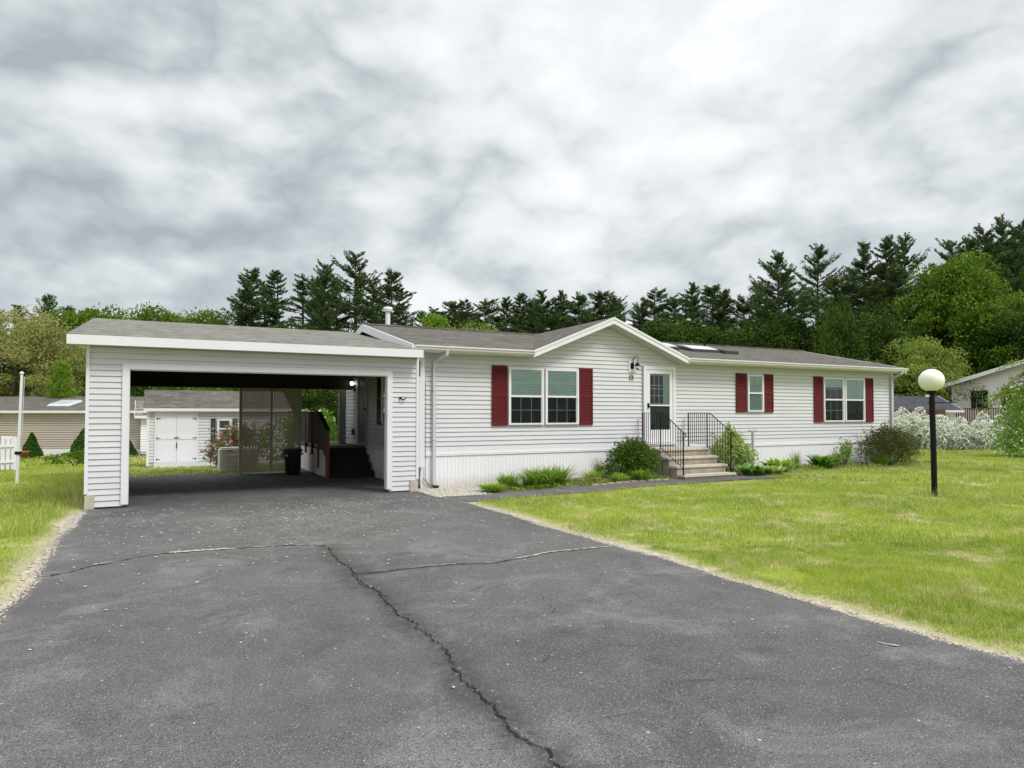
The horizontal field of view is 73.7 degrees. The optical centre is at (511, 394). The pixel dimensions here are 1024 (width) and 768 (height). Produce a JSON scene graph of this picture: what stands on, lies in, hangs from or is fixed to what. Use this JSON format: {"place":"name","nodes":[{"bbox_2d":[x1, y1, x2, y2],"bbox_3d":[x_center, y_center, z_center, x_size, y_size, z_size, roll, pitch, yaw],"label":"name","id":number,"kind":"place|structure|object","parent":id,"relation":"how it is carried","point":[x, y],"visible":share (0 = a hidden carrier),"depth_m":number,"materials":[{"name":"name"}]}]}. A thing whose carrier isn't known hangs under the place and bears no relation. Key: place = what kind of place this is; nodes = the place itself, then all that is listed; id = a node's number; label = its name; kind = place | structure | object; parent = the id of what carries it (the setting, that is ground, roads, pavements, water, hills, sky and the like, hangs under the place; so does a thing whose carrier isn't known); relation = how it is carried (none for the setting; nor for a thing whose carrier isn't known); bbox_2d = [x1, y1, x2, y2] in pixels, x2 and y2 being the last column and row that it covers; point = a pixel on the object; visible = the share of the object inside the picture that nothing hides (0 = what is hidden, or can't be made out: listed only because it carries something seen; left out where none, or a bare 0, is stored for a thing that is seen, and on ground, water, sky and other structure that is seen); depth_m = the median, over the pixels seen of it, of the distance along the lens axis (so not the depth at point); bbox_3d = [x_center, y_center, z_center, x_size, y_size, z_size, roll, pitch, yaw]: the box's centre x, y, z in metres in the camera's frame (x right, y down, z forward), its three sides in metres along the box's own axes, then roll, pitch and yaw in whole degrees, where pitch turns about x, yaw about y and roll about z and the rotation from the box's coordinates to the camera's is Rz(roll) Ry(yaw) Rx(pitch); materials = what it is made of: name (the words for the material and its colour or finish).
{"place":"outdoors","nodes":[
{"label":"outdoors","id":0,"kind":"place"},
{"bbox_2d":[0,470,1023,767],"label":"driveway","id":1,"kind":"structure","parent":0,"point":[572,662],"depth_m":5.16,"materials":[{"name":"grey asphalt"}]},
{"bbox_2d":[66,318,423,509],"bbox_3d":[-6.875,0.174,17.691,7.140,4.380,7.670,1,-2,-27],"label":"carport","id":2,"kind":"object","parent":1,"relation":"on","point":[123,357],"visible":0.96,"depth_m":15.42,"materials":[{"name":"plastic"}]},
{"bbox_2d":[282,448,302,474],"bbox_3d":[-6.640,2.021,20.677,0.600,0.790,0.580,1,-2,-27],"label":"trash can","id":3,"kind":"object","parent":1,"relation":"on","point":[292,457],"visible":1,"depth_m":20.48,"materials":[{"name":"black plastic"}]},
{"bbox_2d":[295,412,373,478],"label":"side deck","id":4,"kind":"structure","parent":1,"relation":"on","point":[323,455],"depth_m":20.04,"materials":[{"name":"brown wood"}]},
{"bbox_2d":[0,447,1023,658],"bbox_3d":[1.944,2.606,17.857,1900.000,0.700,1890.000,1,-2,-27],"label":"lawn","id":5,"kind":"structure","parent":0,"point":[13,584],"depth_m":10.47,"materials":[{"name":"green plant"}]},
{"bbox_2d":[0,436,16,469],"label":"picket fence","id":6,"kind":"object","parent":5,"relation":"on","point":[8,445],"visible":0.94,"depth_m":24.03,"materials":[{"name":"white wood"}]},
{"bbox_2d":[14,371,24,483],"bbox_3d":[-12.988,0.977,18.008,0.187,3.155,0.133,1,-2,-27],"label":"flagpole","id":7,"kind":"object","parent":5,"relation":"on","point":[18,452],"visible":0.93,"depth_m":17.99,"materials":[{"name":"white metal"}]},
{"bbox_2d":[0,512,81,609],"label":"sand verge","id":8,"kind":"structure","parent":5,"relation":"on","point":[62,524],"depth_m":8.13,"materials":[{"name":"beige sand"}]},
{"bbox_2d":[0,304,85,396],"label":"deciduous tree","id":9,"kind":"object","parent":5,"relation":"on","point":[11,348],"visible":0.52,"depth_m":47.86,"materials":[{"name":"green plant"}]},
{"bbox_2d":[0,326,85,396],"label":"deciduous tree","id":10,"kind":"object","parent":5,"relation":"on","point":[79,367],"visible":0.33,"depth_m":48.85,"materials":[{"name":"green plant"}]},
{"bbox_2d":[44,359,79,397],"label":"deciduous tree","id":11,"kind":"object","parent":5,"relation":"on","point":[62,372],"visible":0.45,"depth_m":42.80,"materials":[{"name":"green plant"}]},
{"bbox_2d":[39,448,84,465],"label":"shrub","id":12,"kind":"object","parent":5,"relation":"on","point":[81,453],"visible":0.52,"depth_m":28.05,"materials":[{"name":"green plant"}]},
{"bbox_2d":[0,397,146,455],"bbox_3d":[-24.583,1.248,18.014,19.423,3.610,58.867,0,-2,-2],"label":"beige mobile home","id":13,"kind":"object","parent":5,"relation":"on","point":[55,425],"visible":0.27,"depth_m":39.09,"materials":[{"name":"beige plastic"}]},
{"bbox_2d":[12,305,141,396],"bbox_3d":[-35.124,-1.412,56.086,11.547,11.925,11.344,0,-2,-7],"label":"deciduous tree","id":14,"kind":"object","parent":5,"relation":"on","point":[72,318],"visible":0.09,"depth_m":54.73,"materials":[{"name":"green plant"}]},
{"bbox_2d":[19,302,139,390],"bbox_3d":[-35.324,-1.508,59.889,13.249,12.417,12.913,1,-2,-26],"label":"deciduous tree","id":15,"kind":"object","parent":5,"relation":"on","point":[96,312],"visible":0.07,"depth_m":57.16,"materials":[{"name":"green plant"}]},
{"bbox_2d":[134,400,146,453],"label":"outbuilding","id":16,"kind":"structure","parent":5,"relation":"on","point":[142,416],"depth_m":39.01,"materials":[{"name":"white"}]},
{"bbox_2d":[126,301,182,387],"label":"deciduous tree","id":17,"kind":"object","parent":5,"relation":"on","point":[147,313],"visible":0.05,"depth_m":62.04,"materials":[{"name":"green plant"}]},
{"bbox_2d":[178,306,233,325],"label":"deciduous tree","id":18,"kind":"object","parent":5,"relation":"on","point":[212,320],"visible":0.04,"depth_m":65.09,"materials":[{"name":"green plant"}]},
{"bbox_2d":[143,390,289,467],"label":"garden shed","id":19,"kind":"structure","parent":5,"relation":"on","point":[180,423],"depth_m":25.80,"materials":[{"name":"plastic"}]},
{"bbox_2d":[156,414,176,462],"bbox_3d":[-12.836,1.634,25.369,0.656,1.810,0.040,1,-2,-27],"label":"door","id":20,"kind":"structure","parent":19,"relation":"in","point":[166,423],"depth_m":25.37,"materials":[{"name":"white wood"}]},
{"bbox_2d":[176,414,196,461],"bbox_3d":[-12.241,1.643,25.679,0.666,1.810,0.040,1,-2,-27],"label":"door","id":21,"kind":"structure","parent":19,"relation":"in","point":[186,423],"depth_m":25.68,"materials":[{"name":"white wood"}]},
{"bbox_2d":[200,419,267,465],"bbox_3d":[-9.719,1.732,24.317,2.586,1.835,1.398,1,-2,-27],"label":"rhododendron","id":22,"kind":"object","parent":5,"relation":"on","point":[233,434],"visible":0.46,"depth_m":23.97,"materials":[{"name":"green plant"}]},
{"bbox_2d":[218,447,257,472],"bbox_3d":[-8.709,2.077,21.724,1.150,0.780,0.630,1,-2,-30],"label":"generator","id":23,"kind":"object","parent":5,"relation":"on","point":[228,458],"visible":0.53,"depth_m":21.35,"materials":[{"name":"beige metal"}]},
{"bbox_2d":[216,279,267,326],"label":"pine tree","id":24,"kind":"object","parent":5,"relation":"on","point":[247,319],"visible":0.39,"depth_m":61.99,"materials":[{"name":"green plant"}]},
{"bbox_2d":[220,267,281,324],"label":"pine tree","id":25,"kind":"object","parent":5,"relation":"on","point":[254,276],"visible":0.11,"depth_m":64.66,"materials":[{"name":"green plant"}]},
{"bbox_2d":[256,269,294,328],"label":"pine tree","id":26,"kind":"object","parent":5,"relation":"on","point":[275,304],"visible":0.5,"depth_m":61.65,"materials":[{"name":"green plant"}]},
{"bbox_2d":[270,273,317,329],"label":"pine tree","id":27,"kind":"object","parent":5,"relation":"on","point":[301,285],"visible":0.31,"depth_m":65.31,"materials":[{"name":"green plant"}]},
{"bbox_2d":[257,408,337,460],"bbox_3d":[-7.748,1.525,24.797,2.878,2.162,1.161,1,-2,-27],"label":"hedge bush","id":28,"kind":"object","parent":5,"relation":"on","point":[332,421],"visible":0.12,"depth_m":25.04,"materials":[{"name":"green plant"}]},
{"bbox_2d":[286,389,338,441],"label":"deciduous tree","id":29,"kind":"object","parent":5,"relation":"on","point":[310,396],"visible":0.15,"depth_m":38.72,"materials":[{"name":"green plant"}]},
{"bbox_2d":[288,259,349,330],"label":"pine tree","id":30,"kind":"object","parent":5,"relation":"on","point":[319,298],"visible":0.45,"depth_m":61.55,"materials":[{"name":"green plant"}]},
{"bbox_2d":[318,276,359,330],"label":"pine tree","id":31,"kind":"object","parent":5,"relation":"on","point":[343,319],"visible":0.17,"depth_m":64.82,"materials":[{"name":"green plant"}]},
{"bbox_2d":[312,249,385,329],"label":"pine tree","id":32,"kind":"object","parent":5,"relation":"on","point":[361,281],"visible":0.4,"depth_m":67.11,"materials":[{"name":"green plant"}]},
{"bbox_2d":[339,277,396,331],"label":"pine tree","id":33,"kind":"object","parent":5,"relation":"on","point":[371,313],"visible":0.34,"depth_m":62.09,"materials":[{"name":"green plant"}]},
{"bbox_2d":[356,267,423,326],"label":"pine tree","id":34,"kind":"object","parent":5,"relation":"on","point":[390,280],"visible":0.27,"depth_m":65.17,"materials":[{"name":"green plant"}]},
{"bbox_2d":[440,301,479,329],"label":"pine tree","id":35,"kind":"object","parent":5,"relation":"on","point":[453,308],"visible":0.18,"depth_m":91.98,"materials":[{"name":"green plant"}]},
{"bbox_2d":[455,298,510,330],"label":"pine tree","id":36,"kind":"object","parent":5,"relation":"on","point":[486,304],"visible":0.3,"depth_m":85.55,"materials":[{"name":"green plant"}]},
{"bbox_2d":[493,295,519,331],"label":"pine tree","id":37,"kind":"object","parent":5,"relation":"on","point":[505,305],"visible":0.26,"depth_m":89.25,"materials":[{"name":"green plant"}]},
{"bbox_2d":[0,502,1023,662],"bbox_3d":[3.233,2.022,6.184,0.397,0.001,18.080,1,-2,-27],"label":"sand verge","id":38,"kind":"structure","parent":5,"relation":"on","point":[884,621],"depth_m":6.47,"materials":[{"name":"beige gravel"}]},
{"bbox_2d":[510,293,534,332],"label":"pine tree","id":39,"kind":"object","parent":5,"relation":"on","point":[516,311],"visible":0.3,"depth_m":92.28,"materials":[{"name":"green plant"}]},
{"bbox_2d":[511,289,566,333],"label":"pine tree","id":40,"kind":"object","parent":5,"relation":"on","point":[544,324],"visible":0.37,"depth_m":85.75,"materials":[{"name":"green plant"}]},
{"bbox_2d":[472,476,671,492],"bbox_3d":[1.591,2.275,17.570,5.300,0.092,1.800,1,-2,-27],"label":"planting bed","id":41,"kind":"object","parent":5,"relation":"on","point":[551,487],"visible":0.27,"depth_m":16.64,"materials":[{"name":"soil"}]},
{"bbox_2d":[509,465,562,487],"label":"daylily","id":42,"kind":"object","parent":41,"relation":"on","point":[536,477],"visible":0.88,"depth_m":16.56,"materials":[{"name":"green plant"}]},
{"bbox_2d":[602,435,661,478],"bbox_3d":[3.226,1.711,18.300,1.736,1.239,1.411,1,-2,-27],"label":"yew bush","id":43,"kind":"object","parent":41,"relation":"on","point":[636,453],"visible":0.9,"depth_m":18.08,"materials":[{"name":"green plant"}]},
{"bbox_2d":[502,459,930,490],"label":"bed weeds","id":44,"kind":"object","parent":41,"relation":"on","point":[568,483],"visible":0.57,"depth_m":17.81,"materials":[{"name":"green plant"}]},
{"bbox_2d":[549,291,598,330],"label":"pine tree","id":45,"kind":"object","parent":5,"relation":"on","point":[581,300],"visible":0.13,"depth_m":94.70,"materials":[{"name":"green plant"}]},
{"bbox_2d":[572,290,624,324],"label":"pine tree","id":46,"kind":"object","parent":5,"relation":"on","point":[599,297],"visible":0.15,"depth_m":85.32,"materials":[{"name":"green plant"}]},
{"bbox_2d":[346,307,908,488],"bbox_3d":[3.936,-0.113,24.374,18.800,5.388,9.117,1,-2,-27],"label":"mobile home","id":47,"kind":"object","parent":5,"relation":"on","point":[492,404],"visible":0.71,"depth_m":19.39,"materials":[{"name":"plastic"}]},
{"bbox_2d":[357,376,367,444],"bbox_3d":[-4.625,0.448,21.043,0.072,2.200,1.070,1,-2,-27],"label":"side door","id":48,"kind":"structure","parent":47,"relation":"in","point":[362,381],"depth_m":21.03,"materials":[{"name":"white metal"}]},
{"bbox_2d":[508,367,543,424],"bbox_3d":[0.377,0.055,17.895,1.050,1.490,0.046,1,-2,-27],"label":"window","id":49,"kind":"structure","parent":47,"relation":"in","point":[525,385],"depth_m":17.91,"materials":[{"name":"white glass"}]},
{"bbox_2d":[545,369,578,424],"bbox_3d":[1.353,0.069,18.402,1.050,1.490,0.046,1,-2,-27],"label":"window","id":50,"kind":"structure","parent":47,"relation":"in","point":[561,385],"depth_m":18.42,"materials":[{"name":"white glass"}]},
{"bbox_2d":[643,366,676,444],"bbox_3d":[4.323,0.326,19.913,1.180,2.280,0.101,1,-2,-27],"label":"storm door","id":51,"kind":"structure","parent":47,"relation":"in","point":[659,382],"depth_m":19.96,"materials":[{"name":"white glass"}]},
{"bbox_2d":[747,374,763,411],"bbox_3d":[7.762,-0.033,21.743,0.700,1.180,0.046,1,-2,-27],"label":"window","id":52,"kind":"structure","parent":47,"relation":"in","point":[755,383],"depth_m":21.75,"materials":[{"name":"clear glass"}]},
{"bbox_2d":[823,377,844,421],"bbox_3d":[11.066,0.190,23.457,1.050,1.510,0.046,1,-2,-27],"label":"window","id":53,"kind":"structure","parent":47,"relation":"in","point":[833,388],"depth_m":23.48,"materials":[{"name":"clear glass"}]},
{"bbox_2d":[844,378,865,421],"bbox_3d":[12.041,0.204,23.965,1.050,1.510,0.046,1,-2,-27],"label":"window","id":54,"kind":"structure","parent":47,"relation":"in","point":[854,388],"depth_m":23.99,"materials":[{"name":"clear glass"}]},
{"bbox_2d":[626,286,679,331],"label":"pine tree","id":55,"kind":"object","parent":5,"relation":"on","point":[659,308],"visible":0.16,"depth_m":68.41,"materials":[{"name":"green plant"}]},
{"bbox_2d":[640,316,696,342],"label":"deciduous tree","id":56,"kind":"object","parent":5,"relation":"on","point":[657,331],"visible":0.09,"depth_m":60.58,"materials":[{"name":"green plant"}]},
{"bbox_2d":[642,413,736,479],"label":"front steps","id":57,"kind":"structure","parent":5,"relation":"on","point":[686,462],"depth_m":18.86,"materials":[{"name":"concrete"}]},
{"bbox_2d":[682,281,709,329],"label":"pine tree","id":58,"kind":"object","parent":5,"relation":"on","point":[693,288],"visible":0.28,"depth_m":69.37,"materials":[{"name":"green plant"}]},
{"bbox_2d":[668,316,736,345],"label":"deciduous tree","id":59,"kind":"object","parent":5,"relation":"on","point":[710,337],"visible":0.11,"depth_m":59.62,"materials":[{"name":"green plant"}]},
{"bbox_2d":[689,283,738,339],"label":"pine tree","id":60,"kind":"object","parent":5,"relation":"on","point":[710,292],"visible":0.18,"depth_m":71.81,"materials":[{"name":"green plant"}]},
{"bbox_2d":[693,289,750,339],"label":"pine tree","id":61,"kind":"object","parent":5,"relation":"on","point":[724,293],"visible":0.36,"depth_m":65.62,"materials":[{"name":"green plant"}]},
{"bbox_2d":[719,294,757,346],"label":"pine tree","id":62,"kind":"object","parent":5,"relation":"on","point":[744,310],"visible":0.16,"depth_m":68.61,"materials":[{"name":"green plant"}]},
{"bbox_2d":[706,318,794,348],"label":"deciduous tree","id":63,"kind":"object","parent":5,"relation":"on","point":[739,336],"visible":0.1,"depth_m":58.79,"materials":[{"name":"green plant"}]},
{"bbox_2d":[748,248,821,349],"bbox_3d":[23.379,-4.155,59.784,6.833,17.548,8.591,0,-2,-8],"label":"pine tree","id":64,"kind":"object","parent":5,"relation":"on","point":[775,275],"visible":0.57,"depth_m":59.95,"materials":[{"name":"green plant"}]},
{"bbox_2d":[752,308,818,352],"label":"deciduous tree","id":65,"kind":"object","parent":5,"relation":"on","point":[795,328],"visible":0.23,"depth_m":57.09,"materials":[{"name":"green plant"}]},
{"bbox_2d":[789,291,816,351],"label":"pine tree","id":66,"kind":"object","parent":5,"relation":"on","point":[803,303],"visible":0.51,"depth_m":56.54,"materials":[{"name":"green plant"}]},
{"bbox_2d":[793,243,849,340],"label":"pine tree","id":67,"kind":"object","parent":5,"relation":"on","point":[817,264],"visible":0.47,"depth_m":63.50,"materials":[{"name":"green plant"}]},
{"bbox_2d":[725,462,924,475],"bbox_3d":[10.361,2.366,22.162,10.100,0.001,1.750,1,-2,-27],"label":"planting bed","id":68,"kind":"object","parent":5,"relation":"on","point":[836,467],"visible":0.23,"depth_m":22.38,"materials":[{"name":"soil"}]},
{"bbox_2d":[709,420,759,471],"bbox_3d":[6.597,1.593,20.503,1.942,1.613,1.178,1,-2,-27],"label":"variegated bush","id":69,"kind":"object","parent":68,"relation":"on","point":[741,452],"visible":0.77,"depth_m":20.38,"materials":[{"name":"green plant"}]},
{"bbox_2d":[852,421,925,464],"bbox_3d":[12.808,1.702,23.262,2.839,1.603,1.985,1,-2,-27],"label":"barberry bush","id":70,"kind":"object","parent":68,"relation":"on","point":[887,440],"visible":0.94,"depth_m":23.02,"materials":[{"name":"green plant"}]},
{"bbox_2d":[808,278,865,341],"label":"pine tree","id":71,"kind":"object","parent":5,"relation":"on","point":[831,285],"visible":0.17,"depth_m":57.42,"materials":[{"name":"green plant"}]},
{"bbox_2d":[813,304,875,362],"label":"deciduous tree","id":72,"kind":"object","parent":5,"relation":"on","point":[839,332],"visible":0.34,"depth_m":47.59,"materials":[{"name":"green plant"}]},
{"bbox_2d":[807,293,881,362],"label":"deciduous tree","id":73,"kind":"object","parent":5,"relation":"on","point":[816,336],"visible":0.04,"depth_m":54.93,"materials":[{"name":"green plant"}]},
{"bbox_2d":[814,267,891,348],"bbox_3d":[28.523,-3.155,56.829,7.123,15.087,5.985,1,-2,-38],"label":"pine tree","id":74,"kind":"object","parent":5,"relation":"on","point":[851,283],"visible":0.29,"depth_m":56.63,"materials":[{"name":"green plant"}]},
{"bbox_2d":[842,239,902,311],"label":"pine tree","id":75,"kind":"object","parent":5,"relation":"on","point":[862,263],"visible":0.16,"depth_m":61.41,"materials":[{"name":"green plant"}]},
{"bbox_2d":[816,302,933,395],"bbox_3d":[26.560,-1.301,50.479,8.096,10.724,8.478,-4,-6,45],"label":"deciduous tree","id":76,"kind":"object","parent":5,"relation":"on","point":[876,329],"visible":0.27,"depth_m":49.28,"materials":[{"name":"green plant"}]},
{"bbox_2d":[856,276,907,357],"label":"pine tree","id":77,"kind":"object","parent":5,"relation":"on","point":[875,291],"visible":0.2,"depth_m":56.68,"materials":[{"name":"green plant"}]},
{"bbox_2d":[853,233,913,322],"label":"pine tree","id":78,"kind":"object","parent":5,"relation":"on","point":[886,245],"visible":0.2,"depth_m":59.65,"materials":[{"name":"green plant"}]},
{"bbox_2d":[869,264,950,390],"bbox_3d":[31.908,-3.227,57.283,6.326,15.169,7.943,-2,-2,-8],"label":"pine tree","id":79,"kind":"object","parent":5,"relation":"on","point":[892,287],"visible":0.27,"depth_m":56.98,"materials":[{"name":"green plant"}]},
{"bbox_2d":[878,232,941,319],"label":"pine tree","id":80,"kind":"object","parent":5,"relation":"on","point":[904,257],"visible":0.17,"depth_m":62.28,"materials":[{"name":"green plant"}]},
{"bbox_2d":[894,407,936,447],"bbox_3d":[21.453,1.857,36.610,2.878,2.397,2.367,1,-2,-27],"label":"white blossom bush","id":81,"kind":"object","parent":5,"relation":"on","point":[911,426],"visible":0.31,"depth_m":36.13,"materials":[{"name":"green plant"}]},
{"bbox_2d":[877,319,965,400],"bbox_3d":[30.663,-0.829,52.201,8.305,9.778,8.697,1,-3,-12],"label":"deciduous tree","id":82,"kind":"object","parent":5,"relation":"on","point":[918,331],"visible":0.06,"depth_m":51.26,"materials":[{"name":"green plant"}]},
{"bbox_2d":[863,335,988,401],"bbox_3d":[27.893,-0.093,46.739,8.890,7.831,9.828,1,-2,-32],"label":"deciduous tree","id":83,"kind":"object","parent":5,"relation":"on","point":[901,380],"visible":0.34,"depth_m":45.71,"materials":[{"name":"green plant"}]},
{"bbox_2d":[894,396,963,423],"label":"garage","id":84,"kind":"structure","parent":5,"relation":"on","point":[909,402],"depth_m":40.24,"materials":[{"name":"white"}]},
{"bbox_2d":[918,369,954,496],"bbox_3d":[8.967,0.910,14.380,0.489,2.885,0.679,3,-3,-61],"label":"lamp post","id":85,"kind":"object","parent":5,"relation":"on","point":[931,382],"visible":0.98,"depth_m":14.37,"materials":[{"name":"black metal"}]},
{"bbox_2d":[914,414,963,449],"bbox_3d":[21.944,2.019,35.158,2.895,1.993,2.448,1,-2,-27],"label":"white blossom bush","id":86,"kind":"object","parent":5,"relation":"on","point":[924,431],"visible":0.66,"depth_m":34.62,"materials":[{"name":"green plant"}]},
{"bbox_2d":[878,246,1023,401],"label":"deciduous tree","id":87,"kind":"object","parent":5,"relation":"on","point":[966,280],"visible":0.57,"depth_m":52.61,"materials":[{"name":"green plant"}]},
{"bbox_2d":[941,416,990,449],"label":"white blossom bush","id":88,"kind":"object","parent":5,"relation":"on","point":[959,437],"visible":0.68,"depth_m":34.00,"materials":[{"name":"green plant"}]},
{"bbox_2d":[937,293,1023,399],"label":"deciduous tree","id":89,"kind":"object","parent":5,"relation":"on","point":[997,308],"visible":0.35,"depth_m":49.22,"materials":[{"name":"green plant"}]},
{"bbox_2d":[956,411,1006,450],"bbox_3d":[23.822,1.913,34.351,2.827,2.162,2.376,1,-2,-27],"label":"white blossom bush","id":90,"kind":"object","parent":5,"relation":"on","point":[979,425],"visible":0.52,"depth_m":33.70,"materials":[{"name":"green plant"}]},
{"bbox_2d":[942,360,1023,433],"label":"white neighbour house","id":91,"kind":"structure","parent":5,"relation":"on","point":[991,380],"depth_m":42.27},
{"bbox_2d":[951,299,1023,369],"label":"deciduous tree","id":92,"kind":"object","parent":5,"relation":"on","point":[1012,319],"visible":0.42,"depth_m":47.78,"materials":[{"name":"green plant"}]},
{"bbox_2d":[966,223,1018,288],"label":"pine tree","id":93,"kind":"object","parent":5,"relation":"on","point":[984,239],"visible":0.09,"depth_m":62.64,"materials":[{"name":"green plant"}]},
{"bbox_2d":[976,356,1023,454],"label":"weeping tree","id":94,"kind":"object","parent":5,"relation":"on","point":[1003,392],"visible":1,"depth_m":20.72,"materials":[{"name":"green plant"}]},
{"bbox_2d":[984,384,1023,457],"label":"arching shrub","id":95,"kind":"object","parent":5,"relation":"on","point":[1015,447],"visible":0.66,"depth_m":27.43,"materials":[{"name":"green plant"}]},
{"bbox_2d":[984,248,1023,298],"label":"pine tree","id":96,"kind":"object","parent":5,"relation":"on","point":[1008,256],"visible":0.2,"depth_m":57.15,"materials":[{"name":"green plant"}]},
{"bbox_2d":[986,219,1023,292],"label":"pine tree","id":97,"kind":"object","parent":5,"relation":"on","point":[1016,233],"visible":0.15,"depth_m":59.98,"materials":[{"name":"green plant"}]},
{"bbox_2d":[0,0,1023,370],"label":"sky","id":98,"kind":"structure","parent":0,"point":[154,151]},
{"bbox_2d":[447,475,780,501],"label":"path","id":99,"kind":"structure","parent":0,"point":[561,490],"depth_m":16.30,"materials":[{"name":"concrete"}]},
{"label":"gravel bed","id":100,"kind":"structure","parent":0,"visible":0},
{"bbox_2d":[418,486,486,497],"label":"pebbles","id":101,"kind":"object","parent":100,"relation":"on","point":[452,492],"visible":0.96,"depth_m":15.89,"materials":[{"name":"beige gravel"}]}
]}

